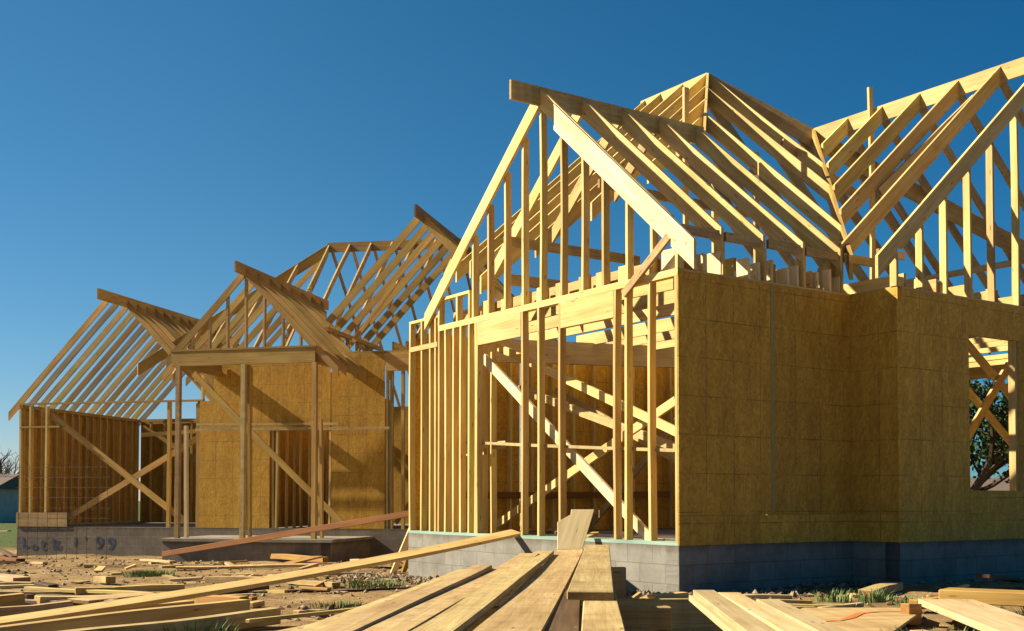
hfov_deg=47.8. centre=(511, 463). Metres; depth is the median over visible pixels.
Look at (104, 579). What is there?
lumber block
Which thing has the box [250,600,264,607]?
scrap board
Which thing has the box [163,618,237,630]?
grass tuft
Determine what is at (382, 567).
board
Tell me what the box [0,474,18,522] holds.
shed
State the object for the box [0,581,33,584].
loose board
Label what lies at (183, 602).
loose board
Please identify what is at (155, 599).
long plank
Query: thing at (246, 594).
offcut
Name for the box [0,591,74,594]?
loose board
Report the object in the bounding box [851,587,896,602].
grass tuft
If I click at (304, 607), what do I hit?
dirt clods
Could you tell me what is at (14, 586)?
loose board
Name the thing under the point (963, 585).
offcut
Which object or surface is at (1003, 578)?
loose board
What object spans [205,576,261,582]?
loose board
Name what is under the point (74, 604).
scrap board
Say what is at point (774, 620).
stacked board
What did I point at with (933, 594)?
scrap board
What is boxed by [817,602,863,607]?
loose board
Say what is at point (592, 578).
walkway plank
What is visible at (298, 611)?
scrap board
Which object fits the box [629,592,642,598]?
offcut
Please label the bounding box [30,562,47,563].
scrap board
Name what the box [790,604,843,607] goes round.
loose board
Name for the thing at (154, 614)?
lumber beam
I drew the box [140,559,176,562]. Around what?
scrap board
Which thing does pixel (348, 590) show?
wooden plank
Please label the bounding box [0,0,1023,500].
sky
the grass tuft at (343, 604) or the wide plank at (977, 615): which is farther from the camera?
the grass tuft at (343, 604)
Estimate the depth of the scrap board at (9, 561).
22.30 m
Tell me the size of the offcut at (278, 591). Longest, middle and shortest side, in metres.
0.242 x 0.090 x 0.038 m
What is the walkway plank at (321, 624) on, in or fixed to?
on the walkway plank at (290, 629)
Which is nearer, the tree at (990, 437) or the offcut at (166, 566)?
the offcut at (166, 566)
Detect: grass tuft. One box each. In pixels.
[122,568,175,577]
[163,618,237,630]
[308,599,368,609]
[340,578,403,588]
[811,588,855,602]
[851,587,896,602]
[880,623,977,630]
[889,595,922,605]
[1003,606,1023,615]
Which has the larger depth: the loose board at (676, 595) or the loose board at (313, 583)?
the loose board at (313, 583)
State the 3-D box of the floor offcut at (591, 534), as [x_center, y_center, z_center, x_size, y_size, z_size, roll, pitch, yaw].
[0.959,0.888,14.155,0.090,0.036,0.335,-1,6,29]
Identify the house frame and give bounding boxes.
[8,204,556,562]
[408,57,1023,592]
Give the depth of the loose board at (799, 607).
9.97 m
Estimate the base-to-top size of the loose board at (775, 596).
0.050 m
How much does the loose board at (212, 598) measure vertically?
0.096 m
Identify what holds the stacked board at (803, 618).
on the sleeper board
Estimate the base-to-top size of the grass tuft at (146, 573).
0.120 m
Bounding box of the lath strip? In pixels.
[246,607,356,622]
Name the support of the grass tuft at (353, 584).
on the ground
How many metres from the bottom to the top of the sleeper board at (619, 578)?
0.440 m
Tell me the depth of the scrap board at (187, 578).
16.18 m
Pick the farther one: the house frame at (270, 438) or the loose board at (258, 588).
the house frame at (270, 438)
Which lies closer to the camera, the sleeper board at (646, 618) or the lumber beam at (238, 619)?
the sleeper board at (646, 618)
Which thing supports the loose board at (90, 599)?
on the ground
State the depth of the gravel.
13.10 m
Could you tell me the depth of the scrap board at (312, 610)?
10.31 m
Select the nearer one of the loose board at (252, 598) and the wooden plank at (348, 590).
the loose board at (252, 598)
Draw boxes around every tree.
[0,449,18,473]
[969,355,1008,489]
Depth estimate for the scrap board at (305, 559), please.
21.07 m
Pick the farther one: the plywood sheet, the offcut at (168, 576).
the offcut at (168, 576)
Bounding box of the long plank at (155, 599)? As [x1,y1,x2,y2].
[0,529,520,625]
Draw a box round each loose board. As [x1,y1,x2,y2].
[0,547,16,556]
[0,556,24,561]
[0,573,30,581]
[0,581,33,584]
[0,584,58,587]
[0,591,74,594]
[0,593,24,606]
[0,600,72,616]
[24,586,155,593]
[25,598,118,603]
[34,594,108,603]
[67,592,156,603]
[75,584,184,594]
[105,600,193,612]
[176,563,317,568]
[186,596,256,600]
[197,595,248,602]
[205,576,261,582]
[217,560,247,562]
[217,586,268,594]
[269,554,328,562]
[286,580,339,587]
[331,572,371,575]
[647,592,688,597]
[743,594,791,598]
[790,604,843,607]
[794,606,815,608]
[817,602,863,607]
[858,582,902,596]
[909,596,938,608]
[975,574,1023,582]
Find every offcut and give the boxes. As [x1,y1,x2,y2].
[20,569,35,573]
[94,566,105,571]
[108,572,121,574]
[124,564,135,569]
[158,564,183,567]
[162,575,177,578]
[228,593,255,595]
[268,589,289,592]
[298,563,318,569]
[313,580,326,586]
[557,509,593,549]
[586,532,598,537]
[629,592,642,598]
[779,599,812,603]
[953,584,969,587]
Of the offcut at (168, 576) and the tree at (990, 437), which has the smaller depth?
the offcut at (168, 576)
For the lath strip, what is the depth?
9.40 m
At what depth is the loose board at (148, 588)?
13.91 m
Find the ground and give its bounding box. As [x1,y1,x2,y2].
[0,501,1023,630]
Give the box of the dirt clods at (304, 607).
[0,556,1022,629]
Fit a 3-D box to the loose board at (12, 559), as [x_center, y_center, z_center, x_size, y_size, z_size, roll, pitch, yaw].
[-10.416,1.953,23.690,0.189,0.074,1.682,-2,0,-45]
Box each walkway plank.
[278,593,509,630]
[291,569,463,630]
[317,565,491,630]
[363,553,538,630]
[411,551,553,630]
[473,549,583,630]
[544,590,580,630]
[567,545,613,599]
[581,586,624,630]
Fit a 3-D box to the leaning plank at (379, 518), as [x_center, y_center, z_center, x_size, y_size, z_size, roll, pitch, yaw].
[-3.269,1.113,19.766,7.892,0.102,0.047,-10,-7,31]
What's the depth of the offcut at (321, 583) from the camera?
14.00 m
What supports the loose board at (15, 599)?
on the ground
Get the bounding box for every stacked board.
[689,595,736,630]
[693,590,775,630]
[718,592,811,630]
[756,599,845,630]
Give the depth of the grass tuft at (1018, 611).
9.20 m
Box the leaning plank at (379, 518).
[162,511,408,556]
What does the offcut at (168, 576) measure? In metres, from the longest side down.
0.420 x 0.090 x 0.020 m
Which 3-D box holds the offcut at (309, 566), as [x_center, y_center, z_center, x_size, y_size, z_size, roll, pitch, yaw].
[-3.388,1.722,19.210,0.090,0.038,0.386,-1,8,38]
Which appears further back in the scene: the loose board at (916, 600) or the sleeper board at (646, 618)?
the loose board at (916, 600)
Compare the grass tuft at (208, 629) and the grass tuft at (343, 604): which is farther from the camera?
the grass tuft at (343, 604)
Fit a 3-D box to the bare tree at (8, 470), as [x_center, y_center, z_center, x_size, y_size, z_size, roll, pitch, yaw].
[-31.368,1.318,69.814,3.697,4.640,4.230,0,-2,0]
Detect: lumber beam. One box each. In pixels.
[0,599,249,630]
[61,608,280,630]
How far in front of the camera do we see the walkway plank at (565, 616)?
5.70 m
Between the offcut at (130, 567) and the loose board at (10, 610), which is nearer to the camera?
the loose board at (10, 610)
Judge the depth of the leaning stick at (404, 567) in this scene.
17.70 m
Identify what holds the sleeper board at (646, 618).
on the ground
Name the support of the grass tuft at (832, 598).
on the ground
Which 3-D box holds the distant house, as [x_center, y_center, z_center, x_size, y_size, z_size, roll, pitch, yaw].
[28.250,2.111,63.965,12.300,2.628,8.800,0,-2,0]
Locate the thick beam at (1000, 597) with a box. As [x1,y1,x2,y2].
[939,587,1023,606]
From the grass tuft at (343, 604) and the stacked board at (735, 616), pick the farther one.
the grass tuft at (343, 604)
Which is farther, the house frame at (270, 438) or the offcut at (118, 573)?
the house frame at (270, 438)
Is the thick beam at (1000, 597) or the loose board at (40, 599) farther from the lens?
the loose board at (40, 599)
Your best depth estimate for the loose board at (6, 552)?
25.35 m
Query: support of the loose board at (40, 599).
on the ground
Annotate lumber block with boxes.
[25,594,34,598]
[34,581,56,587]
[93,576,115,582]
[901,603,921,624]
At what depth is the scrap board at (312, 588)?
13.70 m
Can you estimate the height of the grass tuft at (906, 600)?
0.090 m
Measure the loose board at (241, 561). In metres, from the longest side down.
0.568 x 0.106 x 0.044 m
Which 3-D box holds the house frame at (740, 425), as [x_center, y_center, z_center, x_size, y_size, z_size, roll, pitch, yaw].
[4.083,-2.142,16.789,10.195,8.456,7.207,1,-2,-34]
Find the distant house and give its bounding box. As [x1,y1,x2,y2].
[970,478,1009,490]
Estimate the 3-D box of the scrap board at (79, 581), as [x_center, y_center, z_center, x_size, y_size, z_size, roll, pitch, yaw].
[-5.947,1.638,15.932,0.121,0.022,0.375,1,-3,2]
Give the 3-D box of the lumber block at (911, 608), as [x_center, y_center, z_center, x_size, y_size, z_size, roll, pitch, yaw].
[3.044,1.151,8.810,0.134,0.160,0.091,3,-4,-26]
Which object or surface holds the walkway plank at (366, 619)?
on the walkway plank at (321, 624)
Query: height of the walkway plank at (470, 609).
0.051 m
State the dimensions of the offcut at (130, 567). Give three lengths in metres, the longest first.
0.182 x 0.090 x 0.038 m
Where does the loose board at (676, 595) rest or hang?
on the small offcut
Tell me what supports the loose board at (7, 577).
on the ground
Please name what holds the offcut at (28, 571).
on the ground
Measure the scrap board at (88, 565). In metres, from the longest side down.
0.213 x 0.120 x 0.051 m
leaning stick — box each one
[390,528,408,572]
[401,560,407,571]
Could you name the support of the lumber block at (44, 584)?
on the ground
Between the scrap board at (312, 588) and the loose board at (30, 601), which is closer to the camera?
the loose board at (30, 601)
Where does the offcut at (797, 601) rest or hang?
on the ground
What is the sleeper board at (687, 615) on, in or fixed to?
on the ground
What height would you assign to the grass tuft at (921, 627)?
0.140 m
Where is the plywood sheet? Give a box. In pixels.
[800,608,916,630]
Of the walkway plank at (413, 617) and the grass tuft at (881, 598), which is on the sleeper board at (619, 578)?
the walkway plank at (413, 617)
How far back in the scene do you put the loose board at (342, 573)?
17.07 m
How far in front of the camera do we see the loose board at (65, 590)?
13.69 m
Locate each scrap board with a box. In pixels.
[0,561,19,562]
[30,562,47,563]
[54,600,83,605]
[71,581,89,582]
[83,564,96,566]
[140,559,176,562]
[170,576,202,581]
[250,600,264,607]
[283,556,322,562]
[293,610,306,613]
[298,586,330,589]
[307,609,328,612]
[929,593,938,595]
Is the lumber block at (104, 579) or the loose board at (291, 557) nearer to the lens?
the lumber block at (104, 579)
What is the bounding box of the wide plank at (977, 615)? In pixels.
[918,599,1023,630]
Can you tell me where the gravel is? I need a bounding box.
[314,573,1023,600]
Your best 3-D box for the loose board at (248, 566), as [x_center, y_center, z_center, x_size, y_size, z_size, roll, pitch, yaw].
[-4.468,1.746,19.544,2.339,0.055,0.210,0,1,-16]
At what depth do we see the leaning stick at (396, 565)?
17.44 m
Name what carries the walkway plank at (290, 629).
on the sleeper board at (646, 618)
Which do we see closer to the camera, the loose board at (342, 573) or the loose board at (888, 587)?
the loose board at (888, 587)
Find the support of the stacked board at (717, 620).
on the sleeper board
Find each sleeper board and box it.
[466,606,671,630]
[492,567,625,605]
[581,598,722,630]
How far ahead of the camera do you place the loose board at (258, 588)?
13.25 m
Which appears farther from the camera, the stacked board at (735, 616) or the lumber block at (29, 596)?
the lumber block at (29, 596)
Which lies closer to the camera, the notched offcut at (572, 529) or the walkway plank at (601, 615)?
the walkway plank at (601, 615)
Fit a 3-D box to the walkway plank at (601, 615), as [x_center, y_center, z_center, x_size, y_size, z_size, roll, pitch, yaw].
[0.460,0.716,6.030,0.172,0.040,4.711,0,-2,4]
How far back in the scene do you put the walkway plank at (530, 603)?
6.58 m
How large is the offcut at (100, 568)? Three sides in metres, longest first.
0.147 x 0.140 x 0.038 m

